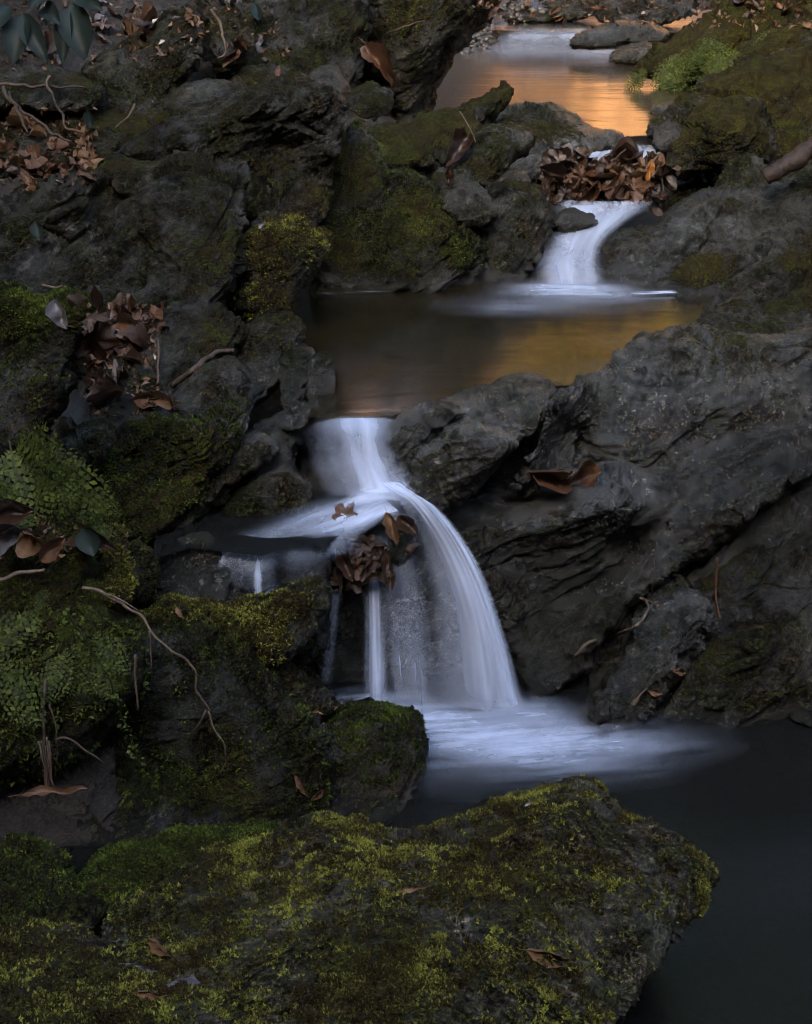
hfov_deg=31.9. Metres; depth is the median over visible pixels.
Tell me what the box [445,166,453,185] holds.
dead leaf
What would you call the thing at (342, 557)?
dead leaf
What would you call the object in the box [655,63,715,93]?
fern
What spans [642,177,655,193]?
dead leaf
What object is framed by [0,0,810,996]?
leaf litter
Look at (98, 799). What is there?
earth bank
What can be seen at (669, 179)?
dead leaf
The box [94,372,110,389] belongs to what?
dead leaf
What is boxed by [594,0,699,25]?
rock
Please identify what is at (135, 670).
root
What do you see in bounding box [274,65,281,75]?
dead leaf
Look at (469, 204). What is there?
stone
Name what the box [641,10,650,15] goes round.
dead leaf
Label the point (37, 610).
fern
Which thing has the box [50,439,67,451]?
fern
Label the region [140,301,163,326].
dead leaf
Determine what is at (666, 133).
stone
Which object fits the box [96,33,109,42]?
dead leaf
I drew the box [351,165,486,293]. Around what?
boulder
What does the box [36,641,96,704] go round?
fern
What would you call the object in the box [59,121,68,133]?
dead leaf
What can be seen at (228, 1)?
dead leaf
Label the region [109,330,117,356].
dead leaf
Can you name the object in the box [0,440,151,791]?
earth bank
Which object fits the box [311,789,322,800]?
dead leaf
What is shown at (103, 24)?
dead leaf
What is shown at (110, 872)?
rock
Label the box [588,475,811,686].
slab
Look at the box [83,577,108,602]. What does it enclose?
fern
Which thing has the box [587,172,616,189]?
dead leaf
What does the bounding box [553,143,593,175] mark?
dead leaf
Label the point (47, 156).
dead leaf
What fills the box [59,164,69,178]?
dead leaf
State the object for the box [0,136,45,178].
rock
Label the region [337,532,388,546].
dead leaf
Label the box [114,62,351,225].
slab
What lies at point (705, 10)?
dead leaf
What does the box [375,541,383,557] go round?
dead leaf
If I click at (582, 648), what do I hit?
twig
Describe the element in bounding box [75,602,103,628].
fern
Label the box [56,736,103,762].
root
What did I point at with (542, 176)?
dead leaf
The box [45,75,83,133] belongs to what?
twig
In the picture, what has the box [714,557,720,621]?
pine needles
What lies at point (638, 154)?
dead leaf
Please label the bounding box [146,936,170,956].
dead leaf
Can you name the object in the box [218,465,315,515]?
rock
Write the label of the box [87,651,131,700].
fern
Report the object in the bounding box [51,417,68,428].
fern
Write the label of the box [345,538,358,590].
dead leaf
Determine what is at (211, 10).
twig
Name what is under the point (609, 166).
dead leaf
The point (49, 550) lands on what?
dead leaf
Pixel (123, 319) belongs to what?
dead leaf
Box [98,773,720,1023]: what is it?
boulder
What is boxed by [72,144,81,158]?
dead leaf
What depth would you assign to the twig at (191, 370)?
3.37 m
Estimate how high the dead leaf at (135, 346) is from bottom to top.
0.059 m
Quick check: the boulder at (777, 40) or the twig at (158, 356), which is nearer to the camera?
the twig at (158, 356)
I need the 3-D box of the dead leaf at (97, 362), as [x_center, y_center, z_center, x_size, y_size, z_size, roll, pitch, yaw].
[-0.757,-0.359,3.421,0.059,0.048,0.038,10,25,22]
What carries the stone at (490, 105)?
on the pool water at (587, 86)
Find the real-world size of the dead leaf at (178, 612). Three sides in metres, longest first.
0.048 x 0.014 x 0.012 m
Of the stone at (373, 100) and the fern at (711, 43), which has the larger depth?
the fern at (711, 43)
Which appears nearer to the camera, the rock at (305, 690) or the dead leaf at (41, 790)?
the dead leaf at (41, 790)
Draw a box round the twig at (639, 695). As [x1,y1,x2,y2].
[633,687,647,705]
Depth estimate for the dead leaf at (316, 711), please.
2.92 m
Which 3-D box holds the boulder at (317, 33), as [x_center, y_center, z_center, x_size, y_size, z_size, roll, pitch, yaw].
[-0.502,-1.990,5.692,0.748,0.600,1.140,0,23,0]
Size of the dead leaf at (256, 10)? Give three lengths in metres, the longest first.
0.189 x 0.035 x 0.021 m
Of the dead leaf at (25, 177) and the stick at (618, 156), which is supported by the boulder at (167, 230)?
the dead leaf at (25, 177)
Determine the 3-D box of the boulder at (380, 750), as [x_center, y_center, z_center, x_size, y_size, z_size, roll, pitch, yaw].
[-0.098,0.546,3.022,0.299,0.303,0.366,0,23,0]
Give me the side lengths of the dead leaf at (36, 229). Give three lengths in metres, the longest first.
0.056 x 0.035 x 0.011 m
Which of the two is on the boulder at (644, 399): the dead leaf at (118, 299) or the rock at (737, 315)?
the rock at (737, 315)
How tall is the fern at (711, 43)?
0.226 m
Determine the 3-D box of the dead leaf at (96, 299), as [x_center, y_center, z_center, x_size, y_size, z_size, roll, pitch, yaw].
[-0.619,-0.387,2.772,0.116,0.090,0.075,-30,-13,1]
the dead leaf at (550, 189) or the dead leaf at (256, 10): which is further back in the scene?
the dead leaf at (256, 10)
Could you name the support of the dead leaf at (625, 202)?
on the dead leaf at (639, 185)
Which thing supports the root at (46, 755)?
hanging from the earth bank at (90, 722)
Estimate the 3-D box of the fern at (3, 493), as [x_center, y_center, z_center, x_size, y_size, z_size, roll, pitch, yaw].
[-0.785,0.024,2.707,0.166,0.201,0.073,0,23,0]
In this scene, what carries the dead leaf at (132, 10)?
on the ground
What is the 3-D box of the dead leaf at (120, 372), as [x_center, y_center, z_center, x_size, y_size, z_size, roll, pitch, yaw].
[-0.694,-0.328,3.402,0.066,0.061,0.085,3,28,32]
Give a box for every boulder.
[0,146,251,312]
[0,280,101,462]
[0,916,233,1023]
[76,612,335,845]
[81,3,202,115]
[89,395,252,544]
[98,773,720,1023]
[240,0,372,84]
[313,520,495,686]
[321,697,429,820]
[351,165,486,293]
[360,0,498,120]
[407,104,482,174]
[431,417,811,695]
[451,120,536,188]
[476,179,553,282]
[507,322,811,528]
[632,0,811,89]
[665,92,778,180]
[725,5,811,68]
[761,160,811,215]
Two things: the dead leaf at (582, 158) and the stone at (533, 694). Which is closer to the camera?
the stone at (533, 694)
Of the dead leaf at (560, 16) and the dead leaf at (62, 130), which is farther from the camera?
the dead leaf at (560, 16)
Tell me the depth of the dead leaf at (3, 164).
3.97 m
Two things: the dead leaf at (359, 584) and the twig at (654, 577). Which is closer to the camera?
the dead leaf at (359, 584)
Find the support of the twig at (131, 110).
on the rock at (111, 137)
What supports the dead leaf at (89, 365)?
on the boulder at (43, 369)
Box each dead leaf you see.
[0,110,8,114]
[0,137,19,157]
[0,159,8,168]
[0,498,32,533]
[0,523,26,555]
[5,106,29,126]
[6,154,33,178]
[8,785,86,796]
[11,125,22,132]
[12,142,47,168]
[14,154,31,180]
[15,528,45,557]
[20,171,36,185]
[22,117,35,130]
[25,172,39,190]
[28,124,34,133]
[29,220,42,239]
[31,124,46,137]
[31,173,43,177]
[35,538,64,564]
[37,162,57,177]
[38,1,45,19]
[42,162,47,174]
[43,150,53,162]
[44,29,56,53]
[45,295,67,329]
[46,137,56,149]
[46,167,60,174]
[53,54,60,63]
[56,138,69,149]
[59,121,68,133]
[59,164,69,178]
[60,161,67,169]
[64,519,118,549]
[66,285,116,335]
[69,156,86,165]
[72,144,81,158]
[74,125,97,138]
[74,144,86,160]
[75,135,89,146]
[75,166,96,184]
[75,320,122,360]
[75,526,99,555]
[77,145,99,168]
[82,130,95,148]
[82,371,94,385]
[82,384,89,402]
[83,108,93,127]
[83,354,103,371]
[83,359,95,377]
[84,383,128,404]
[85,354,107,370]
[87,158,103,168]
[91,10,105,21]
[92,15,116,31]
[94,365,107,384]
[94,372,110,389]
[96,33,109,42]
[98,0,112,6]
[100,6,107,13]
[104,359,128,384]
[107,8,122,18]
[107,293,138,312]
[109,292,122,324]
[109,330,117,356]
[110,312,149,343]
[112,321,148,357]
[115,336,134,355]
[119,963,157,972]
[123,14,132,30]
[123,348,142,363]
[124,9,141,18]
[124,16,139,36]
[124,322,147,348]
[126,327,140,352]
[130,4,137,13]
[130,19,152,27]
[130,990,167,1000]
[131,309,141,319]
[132,1,139,11]
[134,392,155,408]
[137,22,156,39]
[140,28,152,38]
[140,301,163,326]
[141,1,157,21]
[146,319,164,331]
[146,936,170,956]
[150,390,180,409]
[166,974,200,986]
[175,606,183,618]
[184,6,202,26]
[219,0,241,5]
[223,49,239,66]
[231,66,237,73]
[232,36,246,50]
[252,1,260,20]
[255,39,262,53]
[257,221,265,228]
[258,34,264,45]
[262,56,268,63]
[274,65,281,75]
[292,772,308,797]
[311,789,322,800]
[312,706,337,714]
[329,565,342,594]
[330,535,347,550]
[332,501,357,527]
[335,549,353,581]
[335,567,346,582]
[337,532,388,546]
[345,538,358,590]
[345,556,367,580]
[346,574,364,593]
[347,575,362,593]
[348,542,365,562]
[348,549,363,563]
[350,535,376,561]
[353,572,373,584]
[357,571,379,579]
[358,37,395,88]
[359,556,377,581]
[361,534,377,549]
[362,553,380,568]
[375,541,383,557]
[377,564,389,583]
[381,542,394,591]
[382,506,399,544]
[391,884,431,893]
[395,512,417,534]
[405,543,423,554]
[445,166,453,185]
[446,127,473,167]
[475,0,483,10]
[484,0,494,8]
[486,1,500,18]
[519,948,572,967]
[524,0,532,6]
[526,469,572,494]
[536,170,561,193]
[537,162,565,180]
[538,177,555,202]
[541,149,555,164]
[546,146,578,176]
[550,5,560,15]
[553,14,562,21]
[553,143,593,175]
[555,178,578,206]
[556,187,569,201]
[557,18,566,22]
[560,160,578,169]
[561,459,600,487]
[562,163,581,182]
[565,159,595,188]
[567,199,592,207]
[573,148,600,165]
[573,157,592,167]
[573,183,589,201]
[575,149,589,162]
[576,183,588,198]
[579,180,600,210]
[583,1,595,11]
[584,188,602,210]
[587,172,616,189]
[591,5,603,9]
[591,194,605,210]
[593,178,628,191]
[595,160,608,178]
[599,197,615,213]
[602,154,618,166]
[603,165,630,190]
[605,171,624,203]
[606,161,616,172]
[611,136,637,154]
[612,153,631,165]
[615,167,650,204]
[616,151,633,161]
[619,168,657,202]
[620,164,644,183]
[622,180,631,207]
[626,150,643,164]
[627,158,634,166]
[627,187,648,205]
[632,154,654,177]
[636,151,662,167]
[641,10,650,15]
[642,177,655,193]
[645,161,654,182]
[645,192,673,217]
[647,151,667,177]
[648,689,661,695]
[651,164,680,196]
[672,668,687,675]
[690,7,697,15]
[700,7,715,12]
[741,11,754,16]
[745,2,755,9]
[752,0,761,8]
[777,2,786,11]
[780,0,792,12]
[800,20,811,28]
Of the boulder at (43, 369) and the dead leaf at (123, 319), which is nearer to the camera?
the boulder at (43, 369)
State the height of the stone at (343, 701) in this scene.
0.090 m
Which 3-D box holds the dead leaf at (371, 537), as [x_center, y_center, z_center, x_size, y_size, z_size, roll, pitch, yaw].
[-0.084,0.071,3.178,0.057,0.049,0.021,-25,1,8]
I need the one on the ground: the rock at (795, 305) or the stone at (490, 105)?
the rock at (795, 305)
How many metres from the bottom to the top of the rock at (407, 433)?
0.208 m
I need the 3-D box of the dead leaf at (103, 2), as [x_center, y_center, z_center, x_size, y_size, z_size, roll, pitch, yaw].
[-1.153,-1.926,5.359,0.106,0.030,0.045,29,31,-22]
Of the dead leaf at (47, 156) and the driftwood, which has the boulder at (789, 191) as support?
the driftwood
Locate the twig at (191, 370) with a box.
[170,348,234,388]
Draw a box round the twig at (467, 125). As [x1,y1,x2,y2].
[459,111,475,142]
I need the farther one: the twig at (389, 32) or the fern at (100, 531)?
the twig at (389, 32)
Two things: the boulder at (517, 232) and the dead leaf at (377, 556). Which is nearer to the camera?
the dead leaf at (377, 556)
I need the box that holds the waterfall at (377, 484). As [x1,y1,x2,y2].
[256,416,567,754]
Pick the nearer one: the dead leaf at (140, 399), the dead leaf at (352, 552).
the dead leaf at (352, 552)
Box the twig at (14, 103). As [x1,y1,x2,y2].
[7,91,28,133]
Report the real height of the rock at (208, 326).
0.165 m
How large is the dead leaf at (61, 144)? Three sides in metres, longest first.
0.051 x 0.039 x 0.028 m
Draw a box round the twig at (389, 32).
[384,20,424,35]
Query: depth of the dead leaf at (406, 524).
3.14 m
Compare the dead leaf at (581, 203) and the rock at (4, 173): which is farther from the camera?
the dead leaf at (581, 203)
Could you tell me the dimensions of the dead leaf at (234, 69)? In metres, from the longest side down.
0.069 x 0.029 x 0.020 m
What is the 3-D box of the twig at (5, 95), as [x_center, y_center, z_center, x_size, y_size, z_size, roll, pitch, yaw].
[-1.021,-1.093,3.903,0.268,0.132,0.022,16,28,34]
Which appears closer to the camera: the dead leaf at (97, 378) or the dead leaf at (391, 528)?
the dead leaf at (391, 528)
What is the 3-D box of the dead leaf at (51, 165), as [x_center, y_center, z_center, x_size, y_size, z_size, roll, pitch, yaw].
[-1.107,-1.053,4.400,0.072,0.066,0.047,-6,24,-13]
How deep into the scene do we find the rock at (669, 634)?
3.20 m
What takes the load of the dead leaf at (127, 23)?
on the ground
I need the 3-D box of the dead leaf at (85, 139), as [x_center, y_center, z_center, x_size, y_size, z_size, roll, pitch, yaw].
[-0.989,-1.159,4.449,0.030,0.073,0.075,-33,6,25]
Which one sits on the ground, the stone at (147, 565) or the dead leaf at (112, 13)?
the dead leaf at (112, 13)
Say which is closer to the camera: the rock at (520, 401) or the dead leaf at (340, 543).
the dead leaf at (340, 543)
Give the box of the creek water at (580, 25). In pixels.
[490,11,703,32]
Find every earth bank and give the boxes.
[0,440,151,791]
[0,741,121,847]
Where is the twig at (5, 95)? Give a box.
[0,85,70,141]
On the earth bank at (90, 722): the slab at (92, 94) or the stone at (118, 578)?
the stone at (118, 578)
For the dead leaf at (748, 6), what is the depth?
7.02 m
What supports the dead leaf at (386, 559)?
in the waterfall at (377, 484)
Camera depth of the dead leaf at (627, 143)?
4.97 m
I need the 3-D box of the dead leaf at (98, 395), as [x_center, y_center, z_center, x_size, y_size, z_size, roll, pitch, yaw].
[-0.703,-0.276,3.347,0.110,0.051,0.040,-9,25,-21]
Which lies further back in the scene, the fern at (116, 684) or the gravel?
the gravel
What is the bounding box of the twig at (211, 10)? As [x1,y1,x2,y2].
[209,8,226,58]
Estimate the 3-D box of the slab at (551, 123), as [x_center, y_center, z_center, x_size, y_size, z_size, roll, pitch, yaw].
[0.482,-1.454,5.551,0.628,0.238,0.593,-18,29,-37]
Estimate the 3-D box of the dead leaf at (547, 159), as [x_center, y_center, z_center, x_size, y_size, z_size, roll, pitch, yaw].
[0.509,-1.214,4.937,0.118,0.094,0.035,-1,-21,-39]
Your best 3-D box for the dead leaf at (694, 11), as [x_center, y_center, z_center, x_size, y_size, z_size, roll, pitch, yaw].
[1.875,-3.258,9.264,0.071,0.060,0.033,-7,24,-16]
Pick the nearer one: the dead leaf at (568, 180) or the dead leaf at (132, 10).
the dead leaf at (568, 180)
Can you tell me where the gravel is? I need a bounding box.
[461,0,548,53]
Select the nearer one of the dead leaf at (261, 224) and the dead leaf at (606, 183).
the dead leaf at (261, 224)
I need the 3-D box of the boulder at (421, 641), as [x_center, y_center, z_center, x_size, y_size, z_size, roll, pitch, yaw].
[-0.006,0.232,3.546,0.496,0.638,0.500,0,23,0]
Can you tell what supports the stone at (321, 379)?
on the pool water at (393, 353)
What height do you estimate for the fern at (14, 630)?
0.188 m
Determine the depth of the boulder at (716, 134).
5.07 m
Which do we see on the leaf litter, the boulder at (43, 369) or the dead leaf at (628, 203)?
the dead leaf at (628, 203)
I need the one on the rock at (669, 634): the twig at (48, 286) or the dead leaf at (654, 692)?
the dead leaf at (654, 692)
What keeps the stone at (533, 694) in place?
on the boulder at (592, 552)
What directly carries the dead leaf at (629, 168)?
on the dead leaf at (651, 183)
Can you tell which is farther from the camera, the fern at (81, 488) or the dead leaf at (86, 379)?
the dead leaf at (86, 379)
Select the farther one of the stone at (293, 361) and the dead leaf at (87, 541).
the stone at (293, 361)
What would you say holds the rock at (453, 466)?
on the boulder at (421, 641)
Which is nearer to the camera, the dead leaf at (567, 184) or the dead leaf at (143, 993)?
the dead leaf at (143, 993)
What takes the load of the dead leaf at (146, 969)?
on the boulder at (52, 972)
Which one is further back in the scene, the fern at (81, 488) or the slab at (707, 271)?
the slab at (707, 271)
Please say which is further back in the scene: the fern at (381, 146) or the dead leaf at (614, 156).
the dead leaf at (614, 156)
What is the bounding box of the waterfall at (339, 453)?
[295,416,394,490]
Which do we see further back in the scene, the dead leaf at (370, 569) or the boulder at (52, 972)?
the dead leaf at (370, 569)
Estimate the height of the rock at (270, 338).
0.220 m
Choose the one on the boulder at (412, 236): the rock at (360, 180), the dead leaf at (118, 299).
the rock at (360, 180)
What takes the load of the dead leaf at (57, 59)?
on the ground
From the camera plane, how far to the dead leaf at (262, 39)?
5.34 m
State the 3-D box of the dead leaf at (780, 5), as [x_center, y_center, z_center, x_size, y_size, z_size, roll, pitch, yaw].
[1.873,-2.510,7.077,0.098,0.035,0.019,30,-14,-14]
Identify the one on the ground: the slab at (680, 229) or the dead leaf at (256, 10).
the slab at (680, 229)
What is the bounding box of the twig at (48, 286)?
[42,284,62,288]
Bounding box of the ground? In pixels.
[0,0,721,674]
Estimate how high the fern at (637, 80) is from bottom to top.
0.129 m
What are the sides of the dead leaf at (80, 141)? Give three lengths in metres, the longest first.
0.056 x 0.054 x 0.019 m
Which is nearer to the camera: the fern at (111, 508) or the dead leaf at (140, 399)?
the fern at (111, 508)
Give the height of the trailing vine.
0.363 m
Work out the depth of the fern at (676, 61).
6.91 m
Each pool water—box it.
[55,672,811,1023]
[293,268,714,417]
[394,48,694,136]
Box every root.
[0,568,44,582]
[22,434,75,454]
[37,679,59,806]
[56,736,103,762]
[81,586,226,775]
[134,654,138,710]
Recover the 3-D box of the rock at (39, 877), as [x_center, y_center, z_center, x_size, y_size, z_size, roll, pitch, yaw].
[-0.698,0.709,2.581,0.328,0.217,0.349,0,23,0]
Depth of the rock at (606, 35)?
8.35 m
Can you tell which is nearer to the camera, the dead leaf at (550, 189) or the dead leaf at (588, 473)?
the dead leaf at (588, 473)
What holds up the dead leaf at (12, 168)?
on the boulder at (167, 230)
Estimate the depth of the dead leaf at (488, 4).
5.92 m
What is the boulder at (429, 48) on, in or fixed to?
on the ground
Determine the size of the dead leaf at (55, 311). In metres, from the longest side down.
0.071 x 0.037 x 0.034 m
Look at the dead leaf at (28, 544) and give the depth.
2.63 m
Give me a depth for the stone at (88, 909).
2.39 m
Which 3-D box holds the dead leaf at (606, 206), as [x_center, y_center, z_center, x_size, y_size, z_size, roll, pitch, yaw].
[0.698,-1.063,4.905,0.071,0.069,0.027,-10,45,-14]
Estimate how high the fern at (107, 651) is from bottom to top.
0.076 m
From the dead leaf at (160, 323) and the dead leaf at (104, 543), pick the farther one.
the dead leaf at (160, 323)
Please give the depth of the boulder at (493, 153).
4.77 m
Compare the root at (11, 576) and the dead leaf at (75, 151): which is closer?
the root at (11, 576)
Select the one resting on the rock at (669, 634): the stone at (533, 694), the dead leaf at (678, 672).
the dead leaf at (678, 672)
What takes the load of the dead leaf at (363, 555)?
in the waterfall at (377, 484)
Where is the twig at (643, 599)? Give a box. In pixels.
[638,596,658,606]
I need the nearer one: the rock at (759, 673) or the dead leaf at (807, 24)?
the rock at (759, 673)
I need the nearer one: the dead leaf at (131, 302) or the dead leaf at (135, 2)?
the dead leaf at (131, 302)
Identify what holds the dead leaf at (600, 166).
on the leaf litter
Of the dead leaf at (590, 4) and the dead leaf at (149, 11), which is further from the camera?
the dead leaf at (590, 4)
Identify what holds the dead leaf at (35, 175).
on the boulder at (167, 230)
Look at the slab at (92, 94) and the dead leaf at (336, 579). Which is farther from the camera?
the slab at (92, 94)
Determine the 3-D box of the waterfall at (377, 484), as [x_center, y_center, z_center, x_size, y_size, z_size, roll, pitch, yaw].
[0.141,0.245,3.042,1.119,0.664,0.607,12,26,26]
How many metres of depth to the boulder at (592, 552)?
3.33 m
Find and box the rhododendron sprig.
[0,0,101,63]
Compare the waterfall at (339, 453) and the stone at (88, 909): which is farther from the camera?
the waterfall at (339, 453)
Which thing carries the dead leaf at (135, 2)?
on the dead leaf
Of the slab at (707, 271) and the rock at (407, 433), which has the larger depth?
the slab at (707, 271)
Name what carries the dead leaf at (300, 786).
on the boulder at (272, 733)
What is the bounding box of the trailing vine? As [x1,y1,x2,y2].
[62,594,149,780]
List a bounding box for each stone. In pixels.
[53,890,107,933]
[98,542,139,607]
[102,521,130,550]
[127,538,160,605]
[279,343,314,407]
[305,351,335,400]
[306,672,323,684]
[338,696,352,704]
[349,80,393,121]
[385,521,419,567]
[418,154,433,166]
[429,166,479,194]
[440,183,497,226]
[457,80,513,125]
[496,168,531,182]
[529,689,545,698]
[552,207,599,232]
[650,101,673,115]
[652,112,682,152]
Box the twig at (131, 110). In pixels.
[115,103,135,127]
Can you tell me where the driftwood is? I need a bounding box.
[761,137,811,183]
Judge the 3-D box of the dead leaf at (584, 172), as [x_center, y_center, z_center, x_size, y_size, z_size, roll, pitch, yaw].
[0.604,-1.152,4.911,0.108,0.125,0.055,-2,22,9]
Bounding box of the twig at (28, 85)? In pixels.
[0,82,85,89]
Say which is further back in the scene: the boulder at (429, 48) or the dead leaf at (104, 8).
the boulder at (429, 48)
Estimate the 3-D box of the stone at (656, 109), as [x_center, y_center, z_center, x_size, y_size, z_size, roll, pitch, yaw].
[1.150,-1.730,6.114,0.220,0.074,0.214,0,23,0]
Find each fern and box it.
[0,420,90,525]
[0,454,115,523]
[0,478,35,530]
[0,607,80,653]
[0,610,91,659]
[0,631,74,677]
[0,649,47,730]
[17,460,84,528]
[21,651,95,698]
[24,601,79,627]
[25,575,52,608]
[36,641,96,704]
[48,491,88,524]
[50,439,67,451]
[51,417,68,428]
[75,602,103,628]
[79,477,123,522]
[80,527,97,566]
[80,625,131,677]
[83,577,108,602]
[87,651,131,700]
[89,519,118,554]
[98,671,124,696]
[377,142,387,156]
[624,67,673,89]
[649,44,724,89]
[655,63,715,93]
[665,55,692,89]
[674,78,692,91]
[683,48,722,78]
[694,37,729,61]
[702,47,744,76]
[754,29,784,43]
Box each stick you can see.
[605,149,625,167]
[657,160,664,192]
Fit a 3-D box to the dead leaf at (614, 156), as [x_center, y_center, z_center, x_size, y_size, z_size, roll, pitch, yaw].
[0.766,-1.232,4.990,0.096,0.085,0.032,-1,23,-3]
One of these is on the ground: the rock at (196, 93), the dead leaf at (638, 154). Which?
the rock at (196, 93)
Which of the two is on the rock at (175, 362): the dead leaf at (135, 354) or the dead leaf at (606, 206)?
the dead leaf at (135, 354)
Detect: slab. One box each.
[0,63,106,111]
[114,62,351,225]
[172,432,279,527]
[220,397,323,505]
[493,100,623,179]
[585,185,811,275]
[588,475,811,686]
[640,225,803,298]
[646,40,811,159]
[703,228,811,313]
[710,280,783,310]
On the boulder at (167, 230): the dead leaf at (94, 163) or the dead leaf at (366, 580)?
the dead leaf at (94, 163)
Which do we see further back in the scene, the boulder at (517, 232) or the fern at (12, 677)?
the boulder at (517, 232)
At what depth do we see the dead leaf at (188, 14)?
4.75 m
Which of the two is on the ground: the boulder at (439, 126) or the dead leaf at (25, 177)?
the boulder at (439, 126)
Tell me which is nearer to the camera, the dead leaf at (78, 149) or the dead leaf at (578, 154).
the dead leaf at (78, 149)
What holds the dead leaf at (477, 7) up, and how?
on the boulder at (429, 48)
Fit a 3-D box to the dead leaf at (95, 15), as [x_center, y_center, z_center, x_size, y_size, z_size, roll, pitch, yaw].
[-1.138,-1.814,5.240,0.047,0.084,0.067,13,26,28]
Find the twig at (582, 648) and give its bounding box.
[573,599,649,657]
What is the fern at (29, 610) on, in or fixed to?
on the earth bank at (90, 722)
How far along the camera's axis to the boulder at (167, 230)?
3.73 m
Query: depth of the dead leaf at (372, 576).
3.17 m
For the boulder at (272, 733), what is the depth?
2.83 m
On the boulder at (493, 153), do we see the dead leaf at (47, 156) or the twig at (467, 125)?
the twig at (467, 125)
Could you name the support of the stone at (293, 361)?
on the pool water at (393, 353)
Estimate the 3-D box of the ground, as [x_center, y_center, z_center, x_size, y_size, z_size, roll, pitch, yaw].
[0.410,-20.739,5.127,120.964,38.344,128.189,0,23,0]
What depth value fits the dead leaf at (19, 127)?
4.47 m
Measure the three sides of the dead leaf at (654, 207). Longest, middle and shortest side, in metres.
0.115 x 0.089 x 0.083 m
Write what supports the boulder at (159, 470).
on the ground
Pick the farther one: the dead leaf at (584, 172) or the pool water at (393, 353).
the dead leaf at (584, 172)
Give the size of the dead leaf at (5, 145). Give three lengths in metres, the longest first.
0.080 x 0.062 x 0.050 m
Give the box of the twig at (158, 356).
[156,339,159,383]
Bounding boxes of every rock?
[0,105,151,178]
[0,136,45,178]
[0,832,94,933]
[58,418,115,492]
[60,307,203,430]
[78,819,280,903]
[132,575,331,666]
[146,78,243,125]
[156,531,240,601]
[168,300,248,361]
[169,355,251,414]
[195,0,256,79]
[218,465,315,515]
[226,211,333,323]
[229,63,289,86]
[237,310,305,410]
[237,548,333,664]
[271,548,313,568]
[272,660,339,719]
[291,614,323,668]
[311,118,389,287]
[369,122,433,169]
[380,400,465,491]
[393,415,524,522]
[439,371,556,437]
[480,419,579,488]
[515,0,603,22]
[569,20,669,49]
[571,585,714,737]
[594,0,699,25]
[609,41,652,64]
[613,262,672,285]
[656,603,811,728]
[657,173,717,212]
[696,299,795,334]
[713,152,767,193]
[764,282,811,327]
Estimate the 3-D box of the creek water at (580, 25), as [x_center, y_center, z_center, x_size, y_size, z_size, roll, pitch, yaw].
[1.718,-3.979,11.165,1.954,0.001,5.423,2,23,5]
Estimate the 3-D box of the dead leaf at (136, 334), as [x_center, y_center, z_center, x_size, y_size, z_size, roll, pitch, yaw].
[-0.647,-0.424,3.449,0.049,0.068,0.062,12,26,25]
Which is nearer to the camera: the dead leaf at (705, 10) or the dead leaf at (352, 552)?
the dead leaf at (352, 552)
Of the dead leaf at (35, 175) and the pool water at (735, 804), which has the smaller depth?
the pool water at (735, 804)
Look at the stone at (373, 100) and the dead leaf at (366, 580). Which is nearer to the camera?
the dead leaf at (366, 580)
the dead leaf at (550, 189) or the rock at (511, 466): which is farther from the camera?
the dead leaf at (550, 189)
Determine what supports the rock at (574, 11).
on the creek water at (580, 25)
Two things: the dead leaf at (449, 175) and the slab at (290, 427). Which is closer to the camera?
the slab at (290, 427)
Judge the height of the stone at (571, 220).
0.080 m
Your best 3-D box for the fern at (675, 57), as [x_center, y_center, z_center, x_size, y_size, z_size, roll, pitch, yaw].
[1.361,-2.124,6.886,0.338,0.284,0.216,0,23,0]
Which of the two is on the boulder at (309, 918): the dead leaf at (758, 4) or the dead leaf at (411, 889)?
the dead leaf at (411, 889)
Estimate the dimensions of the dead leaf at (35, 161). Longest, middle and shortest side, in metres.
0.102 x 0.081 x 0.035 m
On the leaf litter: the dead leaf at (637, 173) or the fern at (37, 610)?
the dead leaf at (637, 173)
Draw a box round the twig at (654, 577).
[651,559,654,595]
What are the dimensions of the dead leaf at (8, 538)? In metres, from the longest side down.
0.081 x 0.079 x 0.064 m
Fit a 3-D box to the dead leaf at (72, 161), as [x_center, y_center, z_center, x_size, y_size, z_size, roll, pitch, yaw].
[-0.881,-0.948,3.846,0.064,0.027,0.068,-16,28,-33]
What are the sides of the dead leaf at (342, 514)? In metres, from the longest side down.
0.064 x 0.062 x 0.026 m
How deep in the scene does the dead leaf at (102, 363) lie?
3.42 m
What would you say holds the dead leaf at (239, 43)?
on the rock at (211, 54)
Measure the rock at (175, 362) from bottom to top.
0.250 m
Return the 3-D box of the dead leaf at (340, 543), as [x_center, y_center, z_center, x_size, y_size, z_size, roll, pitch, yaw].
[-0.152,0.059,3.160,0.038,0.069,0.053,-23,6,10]
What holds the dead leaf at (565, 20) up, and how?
on the rock at (574, 11)
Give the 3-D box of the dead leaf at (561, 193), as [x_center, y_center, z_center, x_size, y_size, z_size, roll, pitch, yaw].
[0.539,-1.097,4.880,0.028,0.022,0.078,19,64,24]
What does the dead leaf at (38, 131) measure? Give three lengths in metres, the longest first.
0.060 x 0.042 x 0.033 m
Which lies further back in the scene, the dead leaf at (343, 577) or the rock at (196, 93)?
the rock at (196, 93)
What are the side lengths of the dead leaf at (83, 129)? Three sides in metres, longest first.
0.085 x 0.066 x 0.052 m
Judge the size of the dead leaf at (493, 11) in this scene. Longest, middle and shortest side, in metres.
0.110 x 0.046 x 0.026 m

